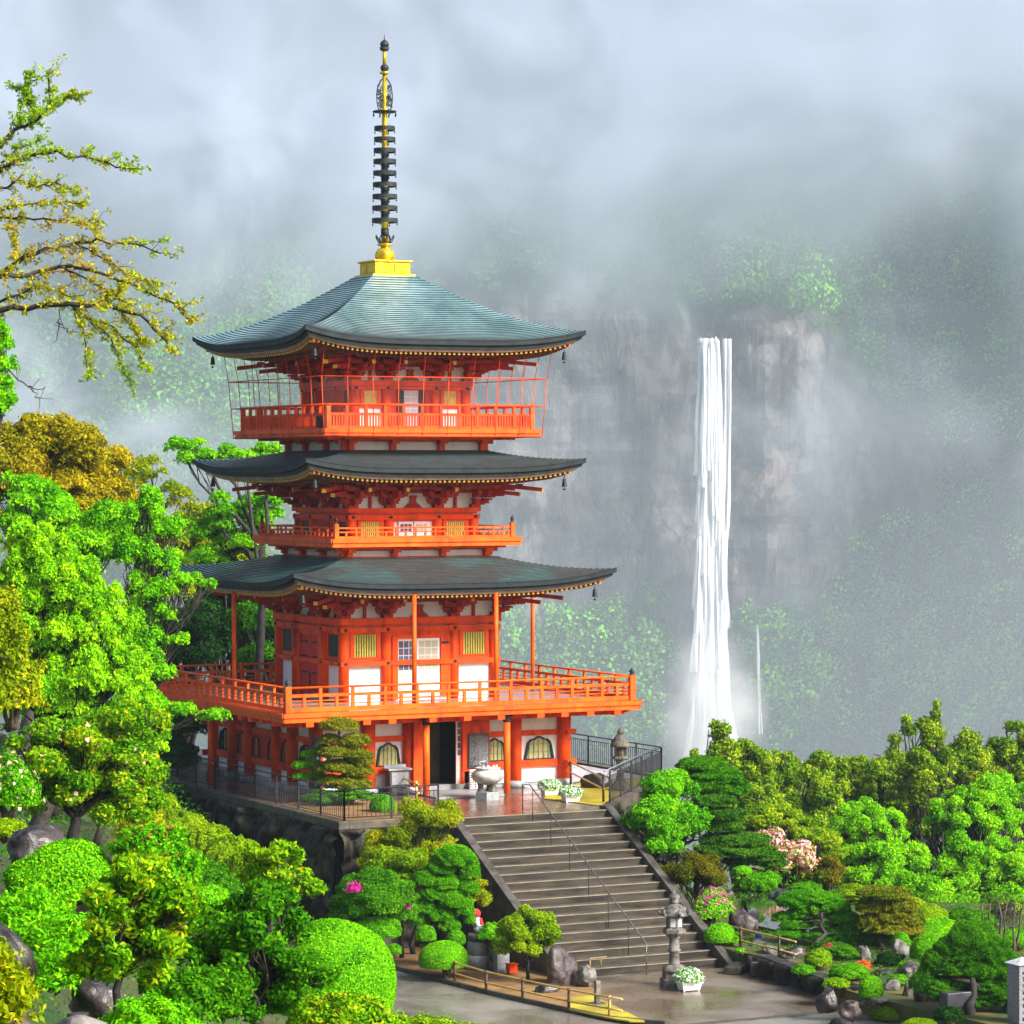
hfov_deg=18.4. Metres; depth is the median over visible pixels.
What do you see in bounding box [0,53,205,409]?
overhanging tree
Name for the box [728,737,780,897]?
cypress tree
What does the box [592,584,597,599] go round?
wind bell
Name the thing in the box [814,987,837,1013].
garden rock
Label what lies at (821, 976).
capstone
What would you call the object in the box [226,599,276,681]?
evergreen tree
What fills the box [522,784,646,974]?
stair handrail
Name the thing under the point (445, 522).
window
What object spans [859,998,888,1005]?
garden rock
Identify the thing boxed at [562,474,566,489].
wind bell
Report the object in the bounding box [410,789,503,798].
entrance paving
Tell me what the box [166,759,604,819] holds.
terrace paving
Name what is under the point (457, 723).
sliding door
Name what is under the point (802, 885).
garden bush
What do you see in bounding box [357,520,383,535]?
window
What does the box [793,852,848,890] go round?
sparse tree
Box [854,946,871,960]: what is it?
garden rock
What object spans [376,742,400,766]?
window
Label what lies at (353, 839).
retaining wall
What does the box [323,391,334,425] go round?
door
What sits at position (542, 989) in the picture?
boulder
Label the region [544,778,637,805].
lawn
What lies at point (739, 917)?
garden rock
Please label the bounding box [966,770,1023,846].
bright tree
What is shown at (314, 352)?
wind bell
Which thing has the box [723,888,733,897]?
garden rock
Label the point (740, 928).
bamboo rail
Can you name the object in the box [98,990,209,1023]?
azalea bush
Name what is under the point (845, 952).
clipped bush
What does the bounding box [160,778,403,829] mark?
terrace kerb
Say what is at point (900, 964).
garden bush
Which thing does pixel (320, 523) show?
door
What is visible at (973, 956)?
trained pine
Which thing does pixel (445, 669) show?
open door leaf
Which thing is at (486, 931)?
clipped bush
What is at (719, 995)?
plaza paving
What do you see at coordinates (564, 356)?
wind bell
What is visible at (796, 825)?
bright tree
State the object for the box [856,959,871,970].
orange azalea
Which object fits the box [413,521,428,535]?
door
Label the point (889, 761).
cypress tree
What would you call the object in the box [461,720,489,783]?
open door leaf
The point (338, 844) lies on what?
terrace ground
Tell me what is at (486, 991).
road kerb
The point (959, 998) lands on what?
stone slab
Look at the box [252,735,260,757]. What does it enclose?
window
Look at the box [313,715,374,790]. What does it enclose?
trained pine
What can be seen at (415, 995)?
road
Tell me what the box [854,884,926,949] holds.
trained pine
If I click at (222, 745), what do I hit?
window
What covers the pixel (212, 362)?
wind bell
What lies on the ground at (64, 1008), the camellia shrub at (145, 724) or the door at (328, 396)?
the camellia shrub at (145, 724)
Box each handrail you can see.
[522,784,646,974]
[604,747,656,776]
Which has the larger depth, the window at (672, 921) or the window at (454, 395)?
the window at (454, 395)
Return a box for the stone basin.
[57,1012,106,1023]
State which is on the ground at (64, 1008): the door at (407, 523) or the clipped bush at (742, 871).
the clipped bush at (742, 871)
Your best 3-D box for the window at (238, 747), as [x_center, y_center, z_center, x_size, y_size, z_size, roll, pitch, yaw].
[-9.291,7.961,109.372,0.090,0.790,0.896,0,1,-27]
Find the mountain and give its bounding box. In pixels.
[0,0,1023,770]
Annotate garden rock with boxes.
[580,773,608,787]
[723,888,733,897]
[728,908,758,935]
[736,865,759,879]
[751,938,775,945]
[759,945,783,954]
[768,888,788,898]
[778,945,805,958]
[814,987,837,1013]
[829,1018,845,1023]
[837,1000,861,1022]
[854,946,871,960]
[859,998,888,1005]
[870,969,898,976]
[883,979,899,990]
[891,939,909,956]
[899,961,918,978]
[902,979,912,995]
[913,989,928,1001]
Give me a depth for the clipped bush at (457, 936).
91.33 m
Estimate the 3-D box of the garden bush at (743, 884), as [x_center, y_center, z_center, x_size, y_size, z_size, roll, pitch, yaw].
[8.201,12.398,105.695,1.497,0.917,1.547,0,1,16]
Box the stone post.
[487,939,492,970]
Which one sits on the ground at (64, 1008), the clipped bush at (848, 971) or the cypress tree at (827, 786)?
the cypress tree at (827, 786)
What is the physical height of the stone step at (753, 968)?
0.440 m
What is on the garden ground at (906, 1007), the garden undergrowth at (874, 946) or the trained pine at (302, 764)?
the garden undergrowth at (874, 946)
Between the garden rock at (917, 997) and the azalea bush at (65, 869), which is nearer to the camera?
the azalea bush at (65, 869)
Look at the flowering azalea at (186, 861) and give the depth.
41.76 m
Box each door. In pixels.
[301,634,317,693]
[318,521,322,535]
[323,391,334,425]
[323,521,329,535]
[397,390,424,425]
[398,521,412,535]
[398,639,411,696]
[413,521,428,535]
[416,638,439,695]
[455,721,460,783]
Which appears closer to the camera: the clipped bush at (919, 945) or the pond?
the clipped bush at (919, 945)
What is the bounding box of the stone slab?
[939,990,975,1023]
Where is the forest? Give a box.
[0,0,1023,771]
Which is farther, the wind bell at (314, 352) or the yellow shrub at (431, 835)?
the wind bell at (314, 352)
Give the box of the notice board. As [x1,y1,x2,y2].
[468,733,488,767]
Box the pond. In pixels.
[743,895,827,932]
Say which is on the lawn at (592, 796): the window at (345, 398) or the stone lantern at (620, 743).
the stone lantern at (620, 743)
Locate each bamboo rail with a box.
[403,778,418,800]
[446,961,622,1014]
[566,761,605,801]
[730,925,796,954]
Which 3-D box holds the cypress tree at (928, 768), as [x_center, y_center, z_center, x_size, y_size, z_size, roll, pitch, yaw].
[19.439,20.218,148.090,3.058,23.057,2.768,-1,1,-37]
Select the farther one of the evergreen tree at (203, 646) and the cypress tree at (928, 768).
the cypress tree at (928, 768)
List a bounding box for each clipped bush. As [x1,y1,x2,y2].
[0,817,27,843]
[199,884,229,912]
[354,914,401,938]
[369,794,396,811]
[388,943,401,958]
[414,925,436,946]
[445,929,465,944]
[477,921,496,946]
[703,922,738,946]
[732,865,752,877]
[804,947,832,970]
[828,962,869,980]
[830,946,859,959]
[857,931,897,945]
[858,975,883,1005]
[869,1004,898,1020]
[886,974,908,984]
[891,925,935,946]
[901,1017,937,1023]
[909,933,944,960]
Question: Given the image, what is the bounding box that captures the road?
[390,970,899,1023]
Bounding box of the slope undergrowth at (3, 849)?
[0,723,287,1023]
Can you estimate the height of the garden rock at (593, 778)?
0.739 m
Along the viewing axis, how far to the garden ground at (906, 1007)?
85.86 m
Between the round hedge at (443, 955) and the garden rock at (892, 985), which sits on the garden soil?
the round hedge at (443, 955)
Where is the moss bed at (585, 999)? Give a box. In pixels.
[569,995,644,1021]
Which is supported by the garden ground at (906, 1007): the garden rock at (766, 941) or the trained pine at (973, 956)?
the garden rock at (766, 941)
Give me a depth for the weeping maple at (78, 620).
75.51 m
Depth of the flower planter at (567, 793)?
101.69 m
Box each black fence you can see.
[166,751,438,820]
[571,733,661,802]
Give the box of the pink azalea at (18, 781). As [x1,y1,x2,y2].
[0,747,46,820]
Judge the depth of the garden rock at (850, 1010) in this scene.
82.90 m
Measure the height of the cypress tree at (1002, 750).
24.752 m
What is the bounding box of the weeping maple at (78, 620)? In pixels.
[0,515,169,825]
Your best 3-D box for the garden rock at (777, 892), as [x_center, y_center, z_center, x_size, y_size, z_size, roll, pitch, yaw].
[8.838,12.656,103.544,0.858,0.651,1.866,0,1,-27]
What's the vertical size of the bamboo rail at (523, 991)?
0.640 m
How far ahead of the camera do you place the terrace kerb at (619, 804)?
103.51 m
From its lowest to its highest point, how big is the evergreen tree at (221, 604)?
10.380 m
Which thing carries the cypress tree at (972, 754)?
on the ground at (64, 1008)
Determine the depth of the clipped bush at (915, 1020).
81.84 m
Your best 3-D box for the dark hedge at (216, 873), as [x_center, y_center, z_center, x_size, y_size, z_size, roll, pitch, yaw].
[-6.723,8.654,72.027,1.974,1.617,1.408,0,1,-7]
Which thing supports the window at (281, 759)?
in the pagoda
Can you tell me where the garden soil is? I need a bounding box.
[393,946,607,1006]
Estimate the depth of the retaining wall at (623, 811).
103.99 m
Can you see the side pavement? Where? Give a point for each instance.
(578, 771)
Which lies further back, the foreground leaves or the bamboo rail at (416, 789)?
the bamboo rail at (416, 789)
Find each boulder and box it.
[0,923,37,983]
[6,823,64,862]
[68,977,125,1020]
[534,983,559,992]
[574,964,596,987]
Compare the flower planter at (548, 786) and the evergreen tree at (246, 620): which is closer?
the flower planter at (548, 786)
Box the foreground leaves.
[0,936,53,1023]
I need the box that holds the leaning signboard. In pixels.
[469,769,477,788]
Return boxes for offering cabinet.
[383,764,411,793]
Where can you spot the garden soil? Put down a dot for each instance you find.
(409, 960)
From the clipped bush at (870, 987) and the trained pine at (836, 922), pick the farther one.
the trained pine at (836, 922)
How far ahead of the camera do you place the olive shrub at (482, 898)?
92.84 m
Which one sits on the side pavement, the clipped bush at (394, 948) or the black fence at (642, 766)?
the black fence at (642, 766)
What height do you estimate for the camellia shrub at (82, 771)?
2.383 m
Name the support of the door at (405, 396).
in the pagoda
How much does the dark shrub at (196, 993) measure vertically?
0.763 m
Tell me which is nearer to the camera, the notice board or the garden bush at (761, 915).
the garden bush at (761, 915)
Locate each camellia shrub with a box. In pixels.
[3,715,170,840]
[86,695,173,829]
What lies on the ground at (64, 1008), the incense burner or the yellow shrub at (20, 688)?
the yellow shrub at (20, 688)
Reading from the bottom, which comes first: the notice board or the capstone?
the capstone
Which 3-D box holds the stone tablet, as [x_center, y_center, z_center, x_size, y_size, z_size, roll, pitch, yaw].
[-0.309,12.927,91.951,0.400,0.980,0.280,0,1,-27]
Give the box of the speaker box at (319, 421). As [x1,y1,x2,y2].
[316,416,322,426]
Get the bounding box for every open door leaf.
[440,635,458,694]
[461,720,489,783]
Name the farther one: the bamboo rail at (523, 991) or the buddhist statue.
the buddhist statue
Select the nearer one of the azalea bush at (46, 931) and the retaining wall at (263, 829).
the azalea bush at (46, 931)
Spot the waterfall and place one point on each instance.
(710, 690)
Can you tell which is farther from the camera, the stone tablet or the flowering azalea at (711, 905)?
the flowering azalea at (711, 905)
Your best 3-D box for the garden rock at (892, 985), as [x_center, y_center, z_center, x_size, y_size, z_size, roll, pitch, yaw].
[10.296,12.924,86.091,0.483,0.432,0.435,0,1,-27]
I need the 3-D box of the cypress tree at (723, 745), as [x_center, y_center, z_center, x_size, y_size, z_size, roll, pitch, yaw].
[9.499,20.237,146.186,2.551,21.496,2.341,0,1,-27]
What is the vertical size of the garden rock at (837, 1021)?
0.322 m
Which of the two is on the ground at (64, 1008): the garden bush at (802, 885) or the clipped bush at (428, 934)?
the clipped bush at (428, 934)
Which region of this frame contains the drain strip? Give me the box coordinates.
[687,1011,837,1023]
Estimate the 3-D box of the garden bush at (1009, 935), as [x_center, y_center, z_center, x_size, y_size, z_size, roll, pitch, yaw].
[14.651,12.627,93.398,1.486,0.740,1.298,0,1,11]
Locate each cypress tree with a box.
[689,718,741,867]
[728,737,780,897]
[730,783,795,895]
[770,749,806,814]
[794,749,853,891]
[842,754,880,803]
[869,713,929,843]
[882,783,939,844]
[893,698,959,872]
[946,726,995,791]
[981,721,1021,841]
[1007,719,1023,841]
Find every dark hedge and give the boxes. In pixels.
[158,731,201,779]
[170,712,207,739]
[200,857,249,895]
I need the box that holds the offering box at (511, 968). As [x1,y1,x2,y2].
[505,962,517,973]
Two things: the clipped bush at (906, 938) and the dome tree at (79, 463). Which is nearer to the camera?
the clipped bush at (906, 938)
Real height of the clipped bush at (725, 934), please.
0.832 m
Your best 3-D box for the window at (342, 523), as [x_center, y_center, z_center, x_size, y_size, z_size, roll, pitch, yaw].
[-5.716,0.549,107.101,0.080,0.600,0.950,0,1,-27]
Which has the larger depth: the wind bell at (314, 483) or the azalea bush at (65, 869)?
the wind bell at (314, 483)
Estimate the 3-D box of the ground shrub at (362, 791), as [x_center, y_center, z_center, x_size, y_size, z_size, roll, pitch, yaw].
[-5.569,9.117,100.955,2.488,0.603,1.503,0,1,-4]
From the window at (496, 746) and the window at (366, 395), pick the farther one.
the window at (366, 395)
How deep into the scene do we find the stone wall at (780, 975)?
89.65 m
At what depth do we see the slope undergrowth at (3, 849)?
88.61 m
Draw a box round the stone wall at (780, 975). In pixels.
[752,956,858,998]
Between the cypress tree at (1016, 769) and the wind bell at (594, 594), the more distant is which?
the cypress tree at (1016, 769)
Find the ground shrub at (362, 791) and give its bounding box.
[300,788,374,804]
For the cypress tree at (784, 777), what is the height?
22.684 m
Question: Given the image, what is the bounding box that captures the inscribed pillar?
[1005,957,1023,1023]
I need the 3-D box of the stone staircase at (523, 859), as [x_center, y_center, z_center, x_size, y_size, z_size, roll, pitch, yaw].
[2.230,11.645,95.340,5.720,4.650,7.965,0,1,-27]
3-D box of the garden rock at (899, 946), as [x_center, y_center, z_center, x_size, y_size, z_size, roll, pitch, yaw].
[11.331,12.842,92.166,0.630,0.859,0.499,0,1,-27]
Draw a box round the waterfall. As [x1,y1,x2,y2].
[682,337,762,769]
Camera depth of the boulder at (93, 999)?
31.81 m
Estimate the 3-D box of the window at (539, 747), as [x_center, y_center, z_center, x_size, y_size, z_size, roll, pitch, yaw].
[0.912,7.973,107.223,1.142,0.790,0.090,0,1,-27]
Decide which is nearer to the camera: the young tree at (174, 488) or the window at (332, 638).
the window at (332, 638)
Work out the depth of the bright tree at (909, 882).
116.37 m
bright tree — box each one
[737,802,849,891]
[826,795,936,888]
[873,869,969,902]
[922,783,1023,902]
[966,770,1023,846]
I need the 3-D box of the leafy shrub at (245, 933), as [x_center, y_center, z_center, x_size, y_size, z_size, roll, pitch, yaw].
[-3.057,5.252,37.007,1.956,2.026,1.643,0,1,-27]
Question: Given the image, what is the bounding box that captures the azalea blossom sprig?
[345,880,365,892]
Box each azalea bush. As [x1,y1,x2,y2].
[0,879,114,996]
[2,838,112,916]
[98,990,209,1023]
[285,990,413,1023]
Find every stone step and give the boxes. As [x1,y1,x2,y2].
[724,960,747,974]
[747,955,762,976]
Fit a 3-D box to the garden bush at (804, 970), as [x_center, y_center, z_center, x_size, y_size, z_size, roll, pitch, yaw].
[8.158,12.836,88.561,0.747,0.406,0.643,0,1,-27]
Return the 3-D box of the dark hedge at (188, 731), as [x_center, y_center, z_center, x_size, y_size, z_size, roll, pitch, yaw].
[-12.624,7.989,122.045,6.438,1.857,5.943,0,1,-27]
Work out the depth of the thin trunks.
91.93 m
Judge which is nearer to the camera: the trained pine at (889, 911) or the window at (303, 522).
the trained pine at (889, 911)
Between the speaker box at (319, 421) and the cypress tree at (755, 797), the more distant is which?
the cypress tree at (755, 797)
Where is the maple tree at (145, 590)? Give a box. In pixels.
[93,484,232,846]
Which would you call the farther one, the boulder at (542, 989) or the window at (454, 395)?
the window at (454, 395)
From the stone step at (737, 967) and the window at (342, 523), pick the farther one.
the window at (342, 523)
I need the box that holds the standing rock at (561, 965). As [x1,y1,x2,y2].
[546,944,576,985]
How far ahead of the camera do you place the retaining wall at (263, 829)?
99.50 m
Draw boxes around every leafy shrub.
[57,850,208,1010]
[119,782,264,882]
[176,875,341,1023]
[235,837,328,930]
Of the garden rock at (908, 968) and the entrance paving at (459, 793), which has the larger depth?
the entrance paving at (459, 793)
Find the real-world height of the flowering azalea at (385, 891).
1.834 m
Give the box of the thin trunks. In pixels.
[981,901,1023,952]
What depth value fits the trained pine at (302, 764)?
101.83 m
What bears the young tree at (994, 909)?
on the garden ground at (906, 1007)
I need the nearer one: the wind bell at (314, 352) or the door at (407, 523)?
the wind bell at (314, 352)
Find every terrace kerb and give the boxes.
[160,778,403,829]
[577,761,646,812]
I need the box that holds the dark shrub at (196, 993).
[133,959,253,1022]
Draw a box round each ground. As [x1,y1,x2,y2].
[0,734,941,1023]
[174,750,639,918]
[682,890,1023,1023]
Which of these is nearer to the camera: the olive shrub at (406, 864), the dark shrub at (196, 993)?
the dark shrub at (196, 993)
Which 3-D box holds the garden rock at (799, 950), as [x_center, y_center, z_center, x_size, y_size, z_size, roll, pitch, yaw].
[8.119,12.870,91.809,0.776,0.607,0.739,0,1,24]
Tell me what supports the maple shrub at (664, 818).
on the retaining wall at (623, 811)
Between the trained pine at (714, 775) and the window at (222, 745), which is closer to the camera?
the trained pine at (714, 775)
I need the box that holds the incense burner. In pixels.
[471,761,503,800]
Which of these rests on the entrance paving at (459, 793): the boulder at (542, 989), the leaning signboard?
the leaning signboard
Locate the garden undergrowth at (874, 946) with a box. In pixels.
[680,885,1023,1010]
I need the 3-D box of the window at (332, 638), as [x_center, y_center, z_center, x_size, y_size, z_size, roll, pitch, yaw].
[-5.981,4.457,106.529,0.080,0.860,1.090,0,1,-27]
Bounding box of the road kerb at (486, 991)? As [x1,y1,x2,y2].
[394,964,665,1023]
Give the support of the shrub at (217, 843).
on the ground at (64, 1008)
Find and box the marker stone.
[586,980,606,1004]
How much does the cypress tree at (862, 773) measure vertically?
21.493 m
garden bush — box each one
[734,870,781,895]
[750,911,764,918]
[786,880,823,892]
[790,964,815,978]
[810,941,852,952]
[821,977,849,990]
[831,883,864,902]
[873,950,905,965]
[897,960,919,970]
[924,915,954,934]
[933,1005,964,1023]
[949,906,998,926]
[997,928,1023,949]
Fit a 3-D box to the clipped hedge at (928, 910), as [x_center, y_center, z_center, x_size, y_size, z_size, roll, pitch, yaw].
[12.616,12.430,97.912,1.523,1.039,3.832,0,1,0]
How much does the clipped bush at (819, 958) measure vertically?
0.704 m
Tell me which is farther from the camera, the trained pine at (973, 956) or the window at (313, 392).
the window at (313, 392)
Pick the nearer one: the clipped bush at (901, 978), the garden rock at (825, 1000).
the garden rock at (825, 1000)
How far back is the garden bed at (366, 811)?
99.27 m
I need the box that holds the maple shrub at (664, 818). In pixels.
[619,768,713,864]
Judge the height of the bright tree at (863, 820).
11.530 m
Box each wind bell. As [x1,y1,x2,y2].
[210,354,214,367]
[210,479,215,489]
[300,590,304,606]
[312,343,316,359]
[312,479,317,490]
[562,352,566,362]
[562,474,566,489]
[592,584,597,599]
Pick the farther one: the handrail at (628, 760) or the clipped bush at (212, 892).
the handrail at (628, 760)
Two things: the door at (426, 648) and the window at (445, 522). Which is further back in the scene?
the window at (445, 522)
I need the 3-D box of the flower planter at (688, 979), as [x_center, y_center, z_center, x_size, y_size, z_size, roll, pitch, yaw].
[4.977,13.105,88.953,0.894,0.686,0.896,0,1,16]
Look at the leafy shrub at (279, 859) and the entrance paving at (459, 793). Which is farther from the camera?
the entrance paving at (459, 793)
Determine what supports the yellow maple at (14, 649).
on the ground at (64, 1008)
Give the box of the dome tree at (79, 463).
[0,411,139,765]
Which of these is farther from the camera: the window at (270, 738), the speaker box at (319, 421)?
the window at (270, 738)
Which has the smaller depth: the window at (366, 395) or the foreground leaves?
the foreground leaves
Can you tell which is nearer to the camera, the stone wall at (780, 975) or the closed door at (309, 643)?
the stone wall at (780, 975)
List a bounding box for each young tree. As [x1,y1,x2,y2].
[121,454,219,573]
[980,892,1023,930]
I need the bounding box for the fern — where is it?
[732,947,746,954]
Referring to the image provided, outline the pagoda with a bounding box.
[157,35,641,796]
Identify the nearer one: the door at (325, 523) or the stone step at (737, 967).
the stone step at (737, 967)
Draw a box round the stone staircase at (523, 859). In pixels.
[447,805,734,977]
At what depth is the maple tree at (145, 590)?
85.76 m
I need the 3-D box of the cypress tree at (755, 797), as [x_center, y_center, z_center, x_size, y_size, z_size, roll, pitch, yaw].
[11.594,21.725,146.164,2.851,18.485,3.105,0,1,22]
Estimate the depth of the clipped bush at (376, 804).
98.70 m
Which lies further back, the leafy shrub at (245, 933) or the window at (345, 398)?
the window at (345, 398)
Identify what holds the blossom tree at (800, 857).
on the ground at (64, 1008)
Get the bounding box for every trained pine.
[291,744,328,790]
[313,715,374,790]
[674,754,753,886]
[691,794,790,871]
[767,889,865,944]
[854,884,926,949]
[908,919,1019,1015]
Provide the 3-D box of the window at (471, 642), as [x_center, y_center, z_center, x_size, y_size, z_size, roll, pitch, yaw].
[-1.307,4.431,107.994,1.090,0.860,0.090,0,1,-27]
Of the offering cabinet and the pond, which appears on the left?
the offering cabinet
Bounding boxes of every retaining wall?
[170,787,337,922]
[339,827,448,947]
[619,800,684,892]
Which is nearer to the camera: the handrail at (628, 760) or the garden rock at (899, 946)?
the garden rock at (899, 946)
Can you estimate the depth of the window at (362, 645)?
106.17 m
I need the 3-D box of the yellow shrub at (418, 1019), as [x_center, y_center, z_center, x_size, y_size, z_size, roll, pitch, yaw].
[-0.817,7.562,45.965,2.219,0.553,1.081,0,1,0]
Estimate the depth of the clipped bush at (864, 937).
93.68 m
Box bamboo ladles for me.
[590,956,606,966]
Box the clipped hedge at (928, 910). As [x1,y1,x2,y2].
[910,896,948,918]
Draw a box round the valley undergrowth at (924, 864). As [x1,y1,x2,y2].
[660,828,1023,904]
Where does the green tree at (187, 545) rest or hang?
on the ground at (64, 1008)
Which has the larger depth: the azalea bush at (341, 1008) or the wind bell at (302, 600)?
the wind bell at (302, 600)
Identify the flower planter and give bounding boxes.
[537,777,561,795]
[557,784,583,802]
[672,966,705,991]
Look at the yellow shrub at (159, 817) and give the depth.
65.83 m
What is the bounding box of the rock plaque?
[744,912,758,919]
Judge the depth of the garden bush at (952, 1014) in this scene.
80.61 m
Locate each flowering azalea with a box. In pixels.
[105,820,208,894]
[325,865,419,925]
[691,885,736,926]
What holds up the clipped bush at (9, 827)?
on the ground at (64, 1008)
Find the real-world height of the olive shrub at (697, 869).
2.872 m
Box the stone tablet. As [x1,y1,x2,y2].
[493,949,508,972]
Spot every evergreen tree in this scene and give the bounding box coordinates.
[161,601,225,746]
[185,588,248,682]
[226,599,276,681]
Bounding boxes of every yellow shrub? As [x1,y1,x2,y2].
[0,659,50,732]
[92,802,176,838]
[355,796,464,953]
[403,1011,493,1023]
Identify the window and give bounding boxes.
[218,728,226,750]
[237,731,243,753]
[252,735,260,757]
[267,738,270,759]
[280,740,286,762]
[281,627,291,651]
[299,745,308,760]
[300,518,309,534]
[307,391,314,406]
[327,632,337,657]
[337,520,346,536]
[342,389,348,402]
[350,632,379,657]
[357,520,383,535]
[360,389,380,402]
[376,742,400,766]
[440,390,459,403]
[442,519,468,534]
[459,629,488,654]
[490,738,503,761]
[524,736,553,759]
[619,748,626,754]
[670,918,681,926]
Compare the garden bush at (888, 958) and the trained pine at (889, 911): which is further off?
the trained pine at (889, 911)
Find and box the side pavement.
[192,749,646,788]
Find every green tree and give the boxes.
[0,317,20,484]
[0,470,144,819]
[141,502,269,740]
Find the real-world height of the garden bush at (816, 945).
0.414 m
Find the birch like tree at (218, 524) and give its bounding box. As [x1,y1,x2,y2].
[162,435,290,680]
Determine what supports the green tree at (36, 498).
on the ground at (64, 1008)
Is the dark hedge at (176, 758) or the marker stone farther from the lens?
the dark hedge at (176, 758)
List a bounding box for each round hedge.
[273,918,396,1016]
[418,940,468,977]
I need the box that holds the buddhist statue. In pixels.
[465,908,486,970]
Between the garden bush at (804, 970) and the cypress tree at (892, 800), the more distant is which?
the cypress tree at (892, 800)
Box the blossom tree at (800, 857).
[757,826,820,890]
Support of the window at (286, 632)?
in the pagoda
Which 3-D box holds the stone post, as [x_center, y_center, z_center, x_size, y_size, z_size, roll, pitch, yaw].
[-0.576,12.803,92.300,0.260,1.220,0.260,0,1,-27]
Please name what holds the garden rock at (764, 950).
on the garden ground at (906, 1007)
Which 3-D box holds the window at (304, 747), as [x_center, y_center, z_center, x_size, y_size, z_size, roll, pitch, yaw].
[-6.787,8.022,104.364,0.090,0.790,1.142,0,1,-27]
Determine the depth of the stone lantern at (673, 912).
89.55 m
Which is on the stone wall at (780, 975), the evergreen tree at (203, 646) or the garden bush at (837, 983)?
the garden bush at (837, 983)
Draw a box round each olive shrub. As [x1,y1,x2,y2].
[363,843,439,957]
[472,861,492,917]
[659,849,728,904]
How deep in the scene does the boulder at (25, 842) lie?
43.78 m
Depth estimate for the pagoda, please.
106.84 m
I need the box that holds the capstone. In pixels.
[757,954,830,980]
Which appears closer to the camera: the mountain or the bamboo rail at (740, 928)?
the bamboo rail at (740, 928)
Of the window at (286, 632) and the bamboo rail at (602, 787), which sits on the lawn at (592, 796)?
the bamboo rail at (602, 787)
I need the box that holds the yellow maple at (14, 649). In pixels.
[0,584,35,676]
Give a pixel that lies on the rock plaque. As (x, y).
(755, 915)
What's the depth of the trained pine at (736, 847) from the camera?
99.55 m
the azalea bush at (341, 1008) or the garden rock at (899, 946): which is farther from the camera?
the garden rock at (899, 946)
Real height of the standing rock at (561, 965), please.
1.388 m
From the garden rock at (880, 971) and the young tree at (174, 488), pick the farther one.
the young tree at (174, 488)
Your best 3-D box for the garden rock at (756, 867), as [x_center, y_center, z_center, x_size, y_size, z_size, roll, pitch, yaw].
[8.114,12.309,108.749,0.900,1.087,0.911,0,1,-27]
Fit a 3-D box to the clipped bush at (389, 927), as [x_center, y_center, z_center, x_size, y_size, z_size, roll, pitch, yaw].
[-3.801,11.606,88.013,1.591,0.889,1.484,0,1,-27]
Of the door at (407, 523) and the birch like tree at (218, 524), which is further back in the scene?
the birch like tree at (218, 524)
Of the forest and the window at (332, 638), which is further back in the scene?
the forest
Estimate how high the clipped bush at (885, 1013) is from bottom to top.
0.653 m
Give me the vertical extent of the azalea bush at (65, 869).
1.101 m
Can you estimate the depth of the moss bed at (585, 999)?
85.20 m
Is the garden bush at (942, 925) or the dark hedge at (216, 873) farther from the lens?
the garden bush at (942, 925)
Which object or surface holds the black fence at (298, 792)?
on the terrace kerb at (299, 814)
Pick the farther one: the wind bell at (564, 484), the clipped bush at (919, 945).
the wind bell at (564, 484)
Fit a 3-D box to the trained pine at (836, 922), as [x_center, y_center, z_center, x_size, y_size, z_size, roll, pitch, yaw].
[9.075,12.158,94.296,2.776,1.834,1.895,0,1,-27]
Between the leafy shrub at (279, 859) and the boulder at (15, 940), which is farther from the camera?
the leafy shrub at (279, 859)
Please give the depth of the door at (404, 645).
106.82 m
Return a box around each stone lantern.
[305,734,320,797]
[610,727,630,790]
[657,890,691,987]
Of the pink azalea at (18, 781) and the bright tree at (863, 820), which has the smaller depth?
the pink azalea at (18, 781)
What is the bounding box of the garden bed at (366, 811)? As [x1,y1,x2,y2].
[282,801,435,819]
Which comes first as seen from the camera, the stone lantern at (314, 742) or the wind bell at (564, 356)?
the stone lantern at (314, 742)
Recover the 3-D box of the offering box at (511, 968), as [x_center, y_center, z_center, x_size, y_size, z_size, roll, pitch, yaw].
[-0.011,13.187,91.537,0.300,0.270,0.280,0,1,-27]
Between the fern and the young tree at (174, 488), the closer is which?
the fern
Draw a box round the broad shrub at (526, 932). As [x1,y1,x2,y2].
[490,904,562,979]
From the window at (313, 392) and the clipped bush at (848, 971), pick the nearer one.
the clipped bush at (848, 971)
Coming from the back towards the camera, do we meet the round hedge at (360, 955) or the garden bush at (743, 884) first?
the garden bush at (743, 884)
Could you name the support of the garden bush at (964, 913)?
on the garden ground at (906, 1007)
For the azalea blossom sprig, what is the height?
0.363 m
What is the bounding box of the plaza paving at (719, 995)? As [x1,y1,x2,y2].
[596,968,838,1023]
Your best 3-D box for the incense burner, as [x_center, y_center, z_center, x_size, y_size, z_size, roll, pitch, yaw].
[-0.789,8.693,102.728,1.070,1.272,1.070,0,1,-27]
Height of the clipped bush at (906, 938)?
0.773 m
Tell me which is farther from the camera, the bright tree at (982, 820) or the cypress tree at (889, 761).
the cypress tree at (889, 761)

